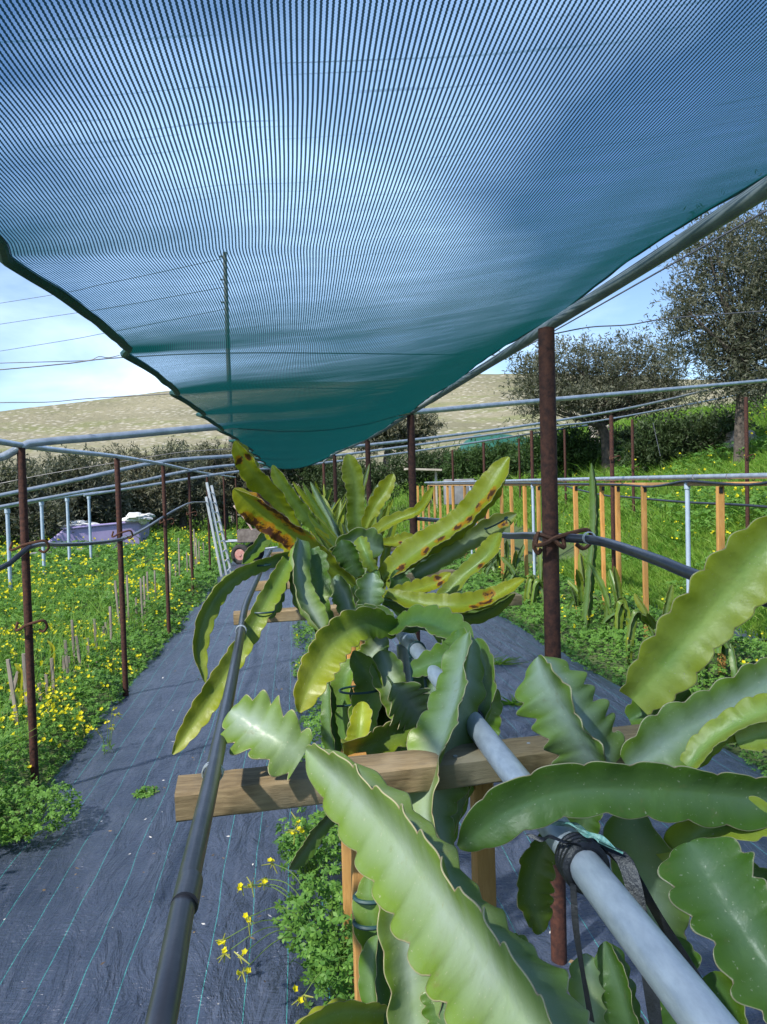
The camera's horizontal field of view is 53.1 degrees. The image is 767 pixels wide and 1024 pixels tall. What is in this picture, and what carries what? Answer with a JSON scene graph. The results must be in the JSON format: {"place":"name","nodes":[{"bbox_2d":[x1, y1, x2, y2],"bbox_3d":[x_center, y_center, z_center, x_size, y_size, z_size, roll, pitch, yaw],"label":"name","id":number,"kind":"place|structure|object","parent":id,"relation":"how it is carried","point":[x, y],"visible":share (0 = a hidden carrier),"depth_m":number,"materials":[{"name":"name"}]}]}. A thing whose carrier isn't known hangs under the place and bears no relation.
{"place":"outdoors","nodes":[
{"label":"outdoors","id":0,"kind":"place"},
{"bbox_2d":[144,549,272,1023],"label":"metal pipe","id":1,"kind":"object","parent":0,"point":[165,1000],"visible":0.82,"depth_m":0.84,"materials":[{"name":"plastic"}]},
{"bbox_2d":[0,374,763,513],"bbox_3d":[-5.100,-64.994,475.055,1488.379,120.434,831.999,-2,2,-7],"label":"hill","id":2,"kind":"structure","parent":0,"point":[119,414],"depth_m":594.43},
{"bbox_2d":[0,548,766,1023],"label":"path","id":3,"kind":"structure","parent":0,"point":[108,902],"depth_m":3.20,"materials":[{"name":"fabric"}]},
{"bbox_2d":[91,707,122,753],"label":"oxalis plant","id":4,"kind":"object","parent":3,"relation":"on","point":[113,728],"visible":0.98,"depth_m":4.73,"materials":[{"name":"green plant"}]},
{"bbox_2d":[131,785,159,798],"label":"oxalis plant","id":5,"kind":"object","parent":3,"relation":"on","point":[141,793],"visible":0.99,"depth_m":4.07,"materials":[{"name":"green plant"}]},
{"bbox_2d":[226,505,276,563],"bbox_3d":[-2.792,0.482,17.115,1.463,1.314,0.878,-2,2,-7],"label":"garden cart","id":6,"kind":"object","parent":3,"relation":"on","point":[250,535],"visible":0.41,"depth_m":16.77,"materials":[{"name":"metal"}]},
{"bbox_2d":[289,620,352,1009],"bbox_3d":[-0.430,1.241,5.680,0.573,0.424,6.743,-2,2,-7],"label":"oxalis","id":7,"kind":"object","parent":3,"relation":"on","point":[316,721],"visible":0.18,"depth_m":4.55,"materials":[{"name":"green plant"}]},
{"bbox_2d":[310,481,345,633],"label":"dragon fruit cactus","id":8,"kind":"object","parent":3,"relation":"on","point":[326,496],"visible":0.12,"depth_m":7.99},
{"bbox_2d":[293,464,369,683],"bbox_3d":[-0.320,0.556,5.479,0.608,1.805,0.447,-2,2,-7],"label":"dragon fruit cactus","id":9,"kind":"object","parent":3,"relation":"on","point":[301,493],"visible":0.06,"depth_m":5.43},
{"bbox_2d":[303,482,400,663],"bbox_3d":[-0.172,0.653,4.377,0.523,1.670,0.696,-2,2,-7],"label":"dragon fruit cactus","id":10,"kind":"object","parent":3,"relation":"on","point":[323,512],"visible":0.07,"depth_m":4.54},
{"bbox_2d":[308,504,396,650],"bbox_3d":[-0.107,0.736,3.717,0.479,1.543,0.305,-2,2,-7],"label":"dragon fruit cactus","id":11,"kind":"object","parent":3,"relation":"on","point":[327,534],"visible":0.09,"depth_m":3.60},
{"bbox_2d":[348,752,366,1001],"bbox_3d":[-0.041,1.050,1.657,0.041,1.060,0.046,-2,2,-7],"label":"wooden post","id":12,"kind":"object","parent":3,"relation":"on","point":[356,876],"visible":0.23,"depth_m":1.63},
{"bbox_2d":[0,397,766,822],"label":"ground","id":13,"kind":"structure","parent":0,"point":[566,551],"depth_m":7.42,"materials":[{"name":"plant"}]},
{"bbox_2d":[4,509,12,591],"bbox_3d":[-5.946,0.663,12.200,0.084,1.431,0.084,-2,2,-7],"label":"steel pole","id":14,"kind":"object","parent":13,"relation":"on","point":[7,517],"visible":0.75,"depth_m":12.17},
{"bbox_2d":[6,659,20,738],"bbox_3d":[-2.345,1.233,4.885,0.082,0.602,0.020,-2,2,-7],"label":"cane stake","id":15,"kind":"object","parent":13,"relation":"on","point":[11,682],"visible":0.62,"depth_m":4.87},
{"bbox_2d":[9,448,49,789],"bbox_3d":[-1.845,0.615,4.053,0.198,1.916,0.077,-2,2,-7],"label":"rusty post","id":16,"kind":"object","parent":13,"relation":"on","point":[29,622],"visible":0.98,"depth_m":4.05,"materials":[{"name":"metal"}]},
{"bbox_2d":[0,501,205,570],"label":"drip hose","id":17,"kind":"object","parent":16,"relation":"attached to","point":[17,556],"visible":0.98,"depth_m":4.95,"materials":[{"name":"rubber"}]},
{"bbox_2d":[0,439,235,477],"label":"galvanised pipe","id":18,"kind":"object","parent":16,"relation":"on","point":[9,443],"visible":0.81,"depth_m":5.09,"materials":[{"name":"metal"}]},
{"bbox_2d":[0,379,766,460],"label":"galvanised pipe","id":19,"kind":"object","parent":16,"relation":"attached to","point":[10,453],"visible":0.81,"depth_m":4.72,"materials":[{"name":"metal"}]},
{"bbox_2d":[323,176,766,462],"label":"galvanised pipe","id":20,"kind":"object","parent":19,"relation":"attached to","point":[749,198],"visible":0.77,"depth_m":1.96,"materials":[{"name":"metal"}]},
{"bbox_2d":[0,352,493,369],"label":"steel wire","id":21,"kind":"object","parent":20,"relation":"attached to","point":[100,359],"visible":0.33,"depth_m":2.99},
{"bbox_2d":[431,209,766,403],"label":"steel wire","id":22,"kind":"object","parent":20,"relation":"attached to","point":[731,230],"visible":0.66,"depth_m":1.98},
{"bbox_2d":[0,779,83,845],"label":"oxalis plant","id":23,"kind":"object","parent":13,"relation":"on","point":[19,829],"visible":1,"depth_m":3.56,"materials":[{"name":"green plant"}]},
{"bbox_2d":[39,501,45,573],"bbox_3d":[-6.145,0.556,13.865,0.084,1.491,0.084,-2,2,-7],"label":"steel pole","id":24,"kind":"object","parent":13,"relation":"on","point":[41,504],"visible":0.61,"depth_m":13.83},
{"bbox_2d":[0,451,87,544],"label":"olive tree","id":25,"kind":"object","parent":13,"relation":"on","point":[54,518],"visible":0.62,"depth_m":20.80,"materials":[{"name":"green plant"}]},
{"bbox_2d":[65,498,71,571],"bbox_3d":[-6.333,0.486,15.452,0.084,1.540,0.084,-2,2,-7],"label":"steel pole","id":26,"kind":"object","parent":13,"relation":"on","point":[68,524],"visible":0.77,"depth_m":15.42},
{"bbox_2d":[29,443,142,539],"bbox_3d":[-9.652,-0.272,23.955,3.289,3.793,3.838,0,2,39],"label":"olive tree","id":27,"kind":"object","parent":13,"relation":"on","point":[102,511],"visible":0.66,"depth_m":23.52,"materials":[{"name":"green plant"}]},
{"bbox_2d":[48,522,148,549],"bbox_3d":[-8.004,0.710,21.645,2.857,0.902,1.299,-2,2,-23],"label":"plastic tank","id":28,"kind":"object","parent":13,"relation":"on","point":[100,532],"visible":0.42,"depth_m":21.11,"materials":[{"name":"plastic"}]},
{"bbox_2d":[122,512,154,524],"bbox_3d":[-6.912,0.177,21.594,0.928,0.354,1.062,-2,2,-7],"label":"plastic sheet","id":29,"kind":"object","parent":28,"relation":"on","point":[141,518],"visible":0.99,"depth_m":21.29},
{"bbox_2d":[111,458,132,695],"bbox_3d":[-2.021,0.549,5.994,0.161,1.936,0.077,-2,2,-7],"label":"rusty post","id":30,"kind":"object","parent":13,"relation":"on","point":[120,532],"visible":0.98,"depth_m":5.99,"materials":[{"name":"metal"}]},
{"bbox_2d":[0,527,245,844],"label":"oxalis","id":31,"kind":"object","parent":13,"relation":"on","point":[71,717],"visible":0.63,"depth_m":8.56,"materials":[{"name":"green plant"}]},
{"bbox_2d":[90,441,187,531],"bbox_3d":[-8.382,-0.603,26.030,4.003,3.789,3.654,-1,2,17],"label":"olive tree","id":32,"kind":"object","parent":13,"relation":"on","point":[150,501],"visible":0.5,"depth_m":25.65,"materials":[{"name":"green plant"}]},
{"bbox_2d":[159,465,174,636],"bbox_3d":[-2.394,0.464,8.547,0.161,1.966,0.077,-2,2,-7],"label":"rusty post","id":33,"kind":"object","parent":13,"relation":"on","point":[164,521],"visible":0.95,"depth_m":8.54,"materials":[{"name":"metal"}]},
{"bbox_2d":[0,386,725,497],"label":"galvanised pipe","id":34,"kind":"object","parent":33,"relation":"attached to","point":[58,483],"visible":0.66,"depth_m":9.08,"materials":[{"name":"metal"}]},
{"bbox_2d":[133,435,229,534],"bbox_3d":[-7.154,-0.833,26.895,3.590,3.754,3.310,-2,2,-7],"label":"olive tree","id":35,"kind":"object","parent":13,"relation":"on","point":[198,489],"visible":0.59,"depth_m":26.31,"materials":[{"name":"green plant"}]},
{"bbox_2d":[186,472,196,599],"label":"rusty post","id":36,"kind":"object","parent":13,"relation":"on","point":[190,526],"visible":0.92,"depth_m":11.48,"materials":[{"name":"metal"}]},
{"bbox_2d":[0,389,764,508],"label":"galvanised pipe","id":37,"kind":"object","parent":36,"relation":"attached to","point":[167,475],"visible":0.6,"depth_m":13.16,"materials":[{"name":"metal"}]},
{"bbox_2d":[206,474,210,571],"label":"rusty post","id":38,"kind":"object","parent":13,"relation":"on","point":[209,544],"visible":0.73,"depth_m":14.75,"materials":[{"name":"metal"}]},
{"bbox_2d":[83,424,587,496],"bbox_3d":[0.610,-1.446,17.936,15.001,1.760,0.050,-3,2,-39],"label":"galvanised pipe","id":39,"kind":"object","parent":38,"relation":"attached to","point":[176,480],"visible":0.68,"depth_m":16.25,"materials":[{"name":"metal"}]},
{"bbox_2d":[205,482,231,576],"bbox_3d":[-3.122,0.347,14.556,0.424,1.831,0.495,-2,2,-7],"label":"ladder","id":40,"kind":"object","parent":13,"relation":"on","point":[217,531],"visible":0.93,"depth_m":14.37,"materials":[{"name":"metal"}]},
{"bbox_2d":[182,437,269,530],"bbox_3d":[-6.211,-0.967,29.634,4.352,3.979,3.676,-2,2,-7],"label":"olive tree","id":41,"kind":"object","parent":13,"relation":"on","point":[229,488],"visible":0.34,"depth_m":29.25,"materials":[{"name":"green plant"}]},
{"bbox_2d":[219,252,235,522],"bbox_3d":[-6.545,-5.022,32.327,0.339,11.706,0.220,-2,2,-7],"label":"utility pole","id":42,"kind":"object","parent":13,"relation":"on","point":[231,443],"visible":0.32,"depth_m":32.16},
{"bbox_2d":[220,442,316,484],"bbox_3d":[-4.973,-1.489,32.925,4.420,4.524,3.554,-2,2,-26],"label":"olive tree","id":43,"kind":"object","parent":13,"relation":"on","point":[284,472],"visible":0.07,"depth_m":32.61,"materials":[{"name":"green plant"}]},
{"bbox_2d":[215,857,352,981],"bbox_3d":[-0.250,1.395,2.536,0.592,0.389,0.587,-2,2,-7],"label":"oxalis plant","id":44,"kind":"object","parent":13,"relation":"on","point":[301,923],"visible":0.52,"depth_m":2.51,"materials":[{"name":"green plant"}]},
{"bbox_2d":[272,806,341,884],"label":"oxalis plant","id":45,"kind":"object","parent":13,"relation":"on","point":[292,837],"visible":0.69,"depth_m":3.04,"materials":[{"name":"green plant"}]},
{"bbox_2d":[291,910,354,1007],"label":"oxalis plant","id":46,"kind":"object","parent":13,"relation":"on","point":[325,977],"visible":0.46,"depth_m":2.27,"materials":[{"name":"green plant"}]},
{"bbox_2d":[283,456,366,506],"bbox_3d":[-2.585,-1.038,32.715,4.657,3.450,3.718,-2,2,-7],"label":"olive tree","id":47,"kind":"object","parent":13,"relation":"on","point":[314,473],"visible":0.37,"depth_m":32.38,"materials":[{"name":"green plant"}]},
{"bbox_2d":[333,455,337,511],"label":"rusty post","id":48,"kind":"object","parent":13,"relation":"on","point":[335,478],"visible":0.44,"depth_m":12.06,"materials":[{"name":"metal"}]},
{"bbox_2d":[341,750,353,983],"bbox_3d":[-0.114,1.092,2.455,0.041,0.930,0.046,-2,2,-7],"label":"wooden post","id":49,"kind":"object","parent":13,"relation":"on","point":[346,879],"visible":0.16,"depth_m":2.44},
{"bbox_2d":[320,456,406,503],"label":"shrub","id":50,"kind":"object","parent":13,"relation":"on","point":[377,475],"visible":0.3,"depth_m":26.70,"materials":[{"name":"green plant"}]},
{"bbox_2d":[365,440,370,501],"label":"rusty post","id":51,"kind":"object","parent":13,"relation":"on","point":[367,462],"visible":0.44,"depth_m":8.60,"materials":[{"name":"metal"}]},
{"bbox_2d":[349,407,447,503],"bbox_3d":[0.467,-2.622,34.369,4.977,4.711,3.554,-2,2,-23],"label":"olive tree","id":52,"kind":"object","parent":13,"relation":"on","point":[425,424],"visible":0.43,"depth_m":33.98,"materials":[{"name":"green plant"}]},
{"bbox_2d":[402,661,410,681],"bbox_3d":[0.088,1.011,2.477,0.048,1.080,0.048,-2,2,-7],"label":"steel pole","id":53,"kind":"object","parent":13,"relation":"on","point":[406,670],"visible":0.04,"depth_m":2.44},
{"bbox_2d":[293,603,502,751],"bbox_3d":[0.012,0.590,2.288,0.552,0.648,0.613,-2,2,-7],"label":"dragon fruit cactus","id":54,"kind":"object","parent":53,"relation":"attached to","point":[364,707],"visible":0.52,"depth_m":2.26,"materials":[{"name":"plant"}]},
{"bbox_2d":[407,415,419,640],"bbox_3d":[0.234,0.363,5.820,0.057,2.196,0.058,-2,2,-7],"label":"rusty post","id":55,"kind":"object","parent":13,"relation":"on","point":[411,464],"visible":0.52,"depth_m":5.78,"materials":[{"name":"metal"}]},
{"bbox_2d":[0,0,766,469],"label":"shade net","id":56,"kind":"object","parent":55,"relation":"attached to","point":[320,394],"visible":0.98,"depth_m":1.23,"materials":[{"name":"fabric"}]},
{"bbox_2d":[374,435,472,505],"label":"shrub","id":57,"kind":"object","parent":13,"relation":"on","point":[423,460],"visible":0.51,"depth_m":27.01,"materials":[{"name":"green plant"}]},
{"bbox_2d":[289,743,589,1023],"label":"dragon fruit cactus","id":58,"kind":"object","parent":13,"relation":"on","point":[430,922],"visible":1,"depth_m":0.92,"materials":[{"name":"plant"}]},
{"bbox_2d":[443,479,473,504],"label":"block wall","id":59,"kind":"structure","parent":13,"relation":"on","point":[458,490],"depth_m":22.25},
{"bbox_2d":[470,783,495,906],"bbox_3d":[0.211,1.041,1.565,0.041,1.070,0.046,-2,2,-7],"label":"wooden post","id":60,"kind":"object","parent":13,"relation":"on","point":[483,870],"visible":0.2,"depth_m":1.53,"materials":[{"name":"wood"}]},
{"bbox_2d":[407,627,555,934],"bbox_3d":[0.132,0.435,1.538,0.229,0.365,0.936,-2,2,0],"label":"dragon fruit cactus","id":61,"kind":"object","parent":60,"relation":"on","point":[466,684],"visible":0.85,"depth_m":1.47,"materials":[{"name":"plant"}]},
{"bbox_2d":[430,433,539,480],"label":"shrub","id":62,"kind":"object","parent":13,"relation":"on","point":[469,462],"visible":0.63,"depth_m":25.13,"materials":[{"name":"green plant"}]},
{"bbox_2d":[480,552,500,581],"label":"dragon fruit cactus","id":63,"kind":"object","parent":13,"relation":"on","point":[492,564],"visible":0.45,"depth_m":12.28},
{"bbox_2d":[459,434,525,452],"bbox_3d":[5.299,-3.177,36.299,3.538,1.023,3.000,-2,2,-7],"label":"tarpaulin","id":64,"kind":"object","parent":13,"relation":"on","point":[484,438],"visible":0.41,"depth_m":35.22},
{"bbox_2d":[500,487,504,578],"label":"wooden stake","id":65,"kind":"object","parent":13,"relation":"on","point":[502,541],"visible":0.49,"depth_m":12.22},
{"bbox_2d":[509,486,514,563],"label":"wooden stake","id":66,"kind":"object","parent":13,"relation":"on","point":[512,524],"visible":0.56,"depth_m":11.62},
{"bbox_2d":[501,540,524,589],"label":"dragon fruit cactus","id":67,"kind":"object","parent":13,"relation":"on","point":[512,569],"visible":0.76,"depth_m":10.82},
{"bbox_2d":[523,486,528,582],"bbox_3d":[2.033,0.379,10.980,0.052,1.502,0.036,-2,2,-7],"label":"wooden stake","id":68,"kind":"object","parent":13,"relation":"on","point":[525,528],"visible":0.8,"depth_m":10.96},
{"bbox_2d":[530,430,534,554],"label":"rusty post","id":69,"kind":"object","parent":13,"relation":"on","point":[531,454],"visible":0.57,"depth_m":12.85,"materials":[{"name":"metal"}]},
{"bbox_2d":[531,484,535,575],"bbox_3d":[2.084,0.369,10.653,0.051,1.535,0.052,-2,2,-7],"label":"steel pole","id":70,"kind":"object","parent":13,"relation":"on","point":[533,528],"visible":0.59,"depth_m":10.63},
{"bbox_2d":[524,547,543,611],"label":"dragon fruit cactus","id":71,"kind":"object","parent":13,"relation":"on","point":[533,586],"visible":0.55,"depth_m":9.46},
{"bbox_2d":[536,486,541,595],"bbox_3d":[2.104,0.407,10.366,0.056,1.516,0.041,-2,2,-7],"label":"wooden stake","id":72,"kind":"object","parent":13,"relation":"on","point":[538,506],"visible":0.5,"depth_m":10.34,"materials":[{"name":"orange wood"}]},
{"bbox_2d":[532,326,592,965],"bbox_3d":[0.591,0.478,2.506,0.208,2.156,0.083,-2,2,-7],"label":"rusty post","id":73,"kind":"object","parent":13,"relation":"on","point":[550,544],"visible":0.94,"depth_m":2.48,"materials":[{"name":"metal"}]},
{"bbox_2d":[408,517,766,607],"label":"drip hose","id":74,"kind":"object","parent":73,"relation":"attached to","point":[675,567],"visible":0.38,"depth_m":2.14,"materials":[{"name":"plastic"}]},
{"bbox_2d":[555,310,766,333],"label":"steel wire","id":75,"kind":"object","parent":73,"relation":"attached to","point":[659,319],"visible":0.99,"depth_m":2.55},
{"bbox_2d":[505,421,627,482],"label":"shrub","id":76,"kind":"object","parent":13,"relation":"on","point":[583,450],"visible":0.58,"depth_m":21.21,"materials":[{"name":"green plant"}]},
{"bbox_2d":[573,486,578,613],"bbox_3d":[2.266,0.459,9.013,0.053,1.527,0.041,-2,2,-7],"label":"wooden stake","id":77,"kind":"object","parent":13,"relation":"on","point":[575,513],"visible":0.58,"depth_m":8.99,"materials":[{"name":"orange wood"}]},
{"bbox_2d":[395,524,766,775],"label":"oxalis","id":78,"kind":"object","parent":13,"relation":"on","point":[573,623],"visible":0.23,"depth_m":7.43,"materials":[{"name":"green plant"}]},
{"bbox_2d":[567,553,603,621],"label":"dragon fruit cactus","id":79,"kind":"object","parent":13,"relation":"on","point":[576,591],"visible":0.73,"depth_m":8.43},
{"bbox_2d":[581,463,598,638],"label":"dragon fruit cactus","id":80,"kind":"object","parent":13,"relation":"on","point":[587,606],"visible":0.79,"depth_m":7.72,"materials":[{"name":"plant"}]},
{"bbox_2d":[599,486,605,606],"bbox_3d":[2.400,0.472,8.384,0.049,1.513,0.041,-2,2,-7],"label":"wooden stake","id":81,"kind":"object","parent":13,"relation":"on","point":[602,532],"visible":0.66,"depth_m":8.37,"materials":[{"name":"orange wood"}]},
{"bbox_2d":[498,325,708,471],"bbox_3d":[5.852,-3.012,20.658,6.110,4.089,3.632,-2,2,-7],"label":"olive tree","id":82,"kind":"object","parent":13,"relation":"on","point":[610,380],"visible":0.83,"depth_m":20.39,"materials":[{"name":"green plant"}]},
{"bbox_2d":[588,561,635,643],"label":"dragon fruit cactus","id":83,"kind":"object","parent":13,"relation":"on","point":[620,612],"visible":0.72,"depth_m":7.35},
{"bbox_2d":[609,415,620,571],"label":"rusty post","id":84,"kind":"object","parent":13,"relation":"on","point":[611,459],"visible":0.72,"depth_m":9.65,"materials":[{"name":"metal"}]},
{"bbox_2d":[615,486,621,587],"bbox_3d":[2.404,0.479,7.855,0.046,1.488,0.041,-2,2,-7],"label":"wooden stake","id":85,"kind":"object","parent":13,"relation":"on","point":[617,525],"visible":0.58,"depth_m":7.83,"materials":[{"name":"orange wood"}]},
{"bbox_2d":[598,423,641,455],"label":"shrub","id":86,"kind":"object","parent":13,"relation":"on","point":[622,434],"visible":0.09,"depth_m":22.72,"materials":[{"name":"green plant"}]},
{"bbox_2d":[631,419,638,522],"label":"rusty post","id":87,"kind":"object","parent":13,"relation":"on","point":[632,457],"visible":0.86,"depth_m":14.04,"materials":[{"name":"metal"}]},
{"bbox_2d":[506,394,766,592],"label":"oxalis","id":88,"kind":"object","parent":13,"relation":"on","point":[736,496],"visible":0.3,"depth_m":12.80,"materials":[{"name":"green plant"}]},
{"bbox_2d":[641,486,648,636],"bbox_3d":[2.472,0.496,7.256,0.052,1.480,0.041,-2,2,-7],"label":"wooden stake","id":89,"kind":"object","parent":13,"relation":"on","point":[644,534],"visible":0.65,"depth_m":7.24,"materials":[{"name":"orange wood"}]},
{"bbox_2d":[625,584,673,665],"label":"dragon fruit cactus","id":90,"kind":"object","parent":13,"relation":"on","point":[643,615],"visible":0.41,"depth_m":6.44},
{"bbox_2d":[565,486,766,507],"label":"drip hose","id":91,"kind":"object","parent":13,"relation":"on","point":[726,504],"visible":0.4,"depth_m":10.07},
{"bbox_2d":[609,401,764,480],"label":"shrub","id":92,"kind":"object","parent":13,"relation":"on","point":[681,436],"visible":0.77,"depth_m":18.03,"materials":[{"name":"green plant"}]},
{"bbox_2d":[684,483,690,592],"bbox_3d":[2.577,0.503,6.490,0.051,1.516,0.052,-2,2,-7],"label":"steel pole","id":93,"kind":"object","parent":13,"relation":"on","point":[687,523],"visible":0.52,"depth_m":6.46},
{"bbox_2d":[424,473,766,487],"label":"trellis pipe","id":94,"kind":"object","parent":93,"relation":"attached to","point":[695,478],"visible":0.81,"depth_m":6.92,"materials":[{"name":"metal"}]},
{"bbox_2d":[646,482,725,485],"bbox_3d":[2.563,-0.237,6.517,0.050,0.039,1.450,-2,2,-7],"label":"timber rail","id":95,"kind":"object","parent":93,"relation":"attached to","point":[692,484],"visible":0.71,"depth_m":6.41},
{"bbox_2d":[638,200,766,465],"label":"olive tree","id":96,"kind":"object","parent":13,"relation":"on","point":[740,344],"visible":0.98,"depth_m":15.63,"materials":[{"name":"green plant"}]},
{"bbox_2d":[698,640,738,686],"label":"dragon fruit cactus","id":97,"kind":"object","parent":13,"relation":"on","point":[726,648],"visible":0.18,"depth_m":5.61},
{"bbox_2d":[716,486,725,674],"bbox_3d":[2.629,0.543,5.981,0.061,1.488,0.041,-2,2,-7],"label":"wooden stake","id":98,"kind":"object","parent":13,"relation":"on","point":[720,518],"visible":0.46,"depth_m":5.95,"materials":[{"name":"orange wood"}]},
{"bbox_2d":[744,397,754,527],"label":"rusty post","id":99,"kind":"object","parent":13,"relation":"on","point":[747,455],"visible":0.8,"depth_m":10.52,"materials":[{"name":"metal"}]},
{"bbox_2d":[0,0,766,410],"label":"sky","id":100,"kind":"structure","parent":0,"point":[118,376],"materials":[{"name":"blue"}]},
{"bbox_2d":[381,604,738,1023],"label":"trellis pipe","id":101,"kind":"object","parent":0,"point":[674,983],"visible":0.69,"depth_m":0.89,"materials":[{"name":"metal"}]},
{"bbox_2d":[255,569,454,590],"bbox_3d":[-0.162,0.399,4.525,1.193,0.067,0.093,-2,2,-10],"label":"timber crossbeam","id":102,"kind":"object","parent":101,"relation":"on","point":[261,584],"visible":0.08,"depth_m":4.54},
{"bbox_2d":[233,592,521,624],"bbox_3d":[-0.013,0.430,3.436,1.293,0.067,0.093,-2,2,-10],"label":"timber crossbeam","id":103,"kind":"object","parent":101,"relation":"attached to","point":[288,614],"visible":0.2,"depth_m":3.33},
{"bbox_2d":[172,440,524,754],"bbox_3d":[-0.113,0.182,3.147,1.253,0.984,1.668,-2,2,-7],"label":"dragon fruit cactus","id":104,"kind":"object","parent":103,"relation":"on","point":[315,572],"visible":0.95,"depth_m":2.87,"materials":[{"name":"plant"}]},
{"bbox_2d":[175,724,639,822],"bbox_3d":[0.112,0.472,1.422,0.958,0.066,0.093,-2,2,-11],"label":"timber crossbeam","id":105,"kind":"object","parent":101,"relation":"attached to","point":[250,790],"visible":0.52,"depth_m":1.37,"materials":[{"name":"wood"}]},
{"bbox_2d":[220,676,430,780],"bbox_3d":[-0.034,0.427,1.518,0.279,0.249,0.593,0,2,32],"label":"dragon fruit cactus","id":106,"kind":"object","parent":105,"relation":"on","point":[260,726],"visible":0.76,"depth_m":1.35,"materials":[{"name":"plant"}]},
{"bbox_2d":[515,516,766,768],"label":"dragon fruit cactus","id":107,"kind":"object","parent":105,"relation":"on","point":[718,603],"visible":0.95,"depth_m":1.29,"materials":[{"name":"plant"}]},
{"bbox_2d":[420,761,766,1023],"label":"dragon fruit cactus","id":108,"kind":"object","parent":101,"relation":"on","point":[702,870],"visible":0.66,"depth_m":1.00,"materials":[{"name":"plant"}]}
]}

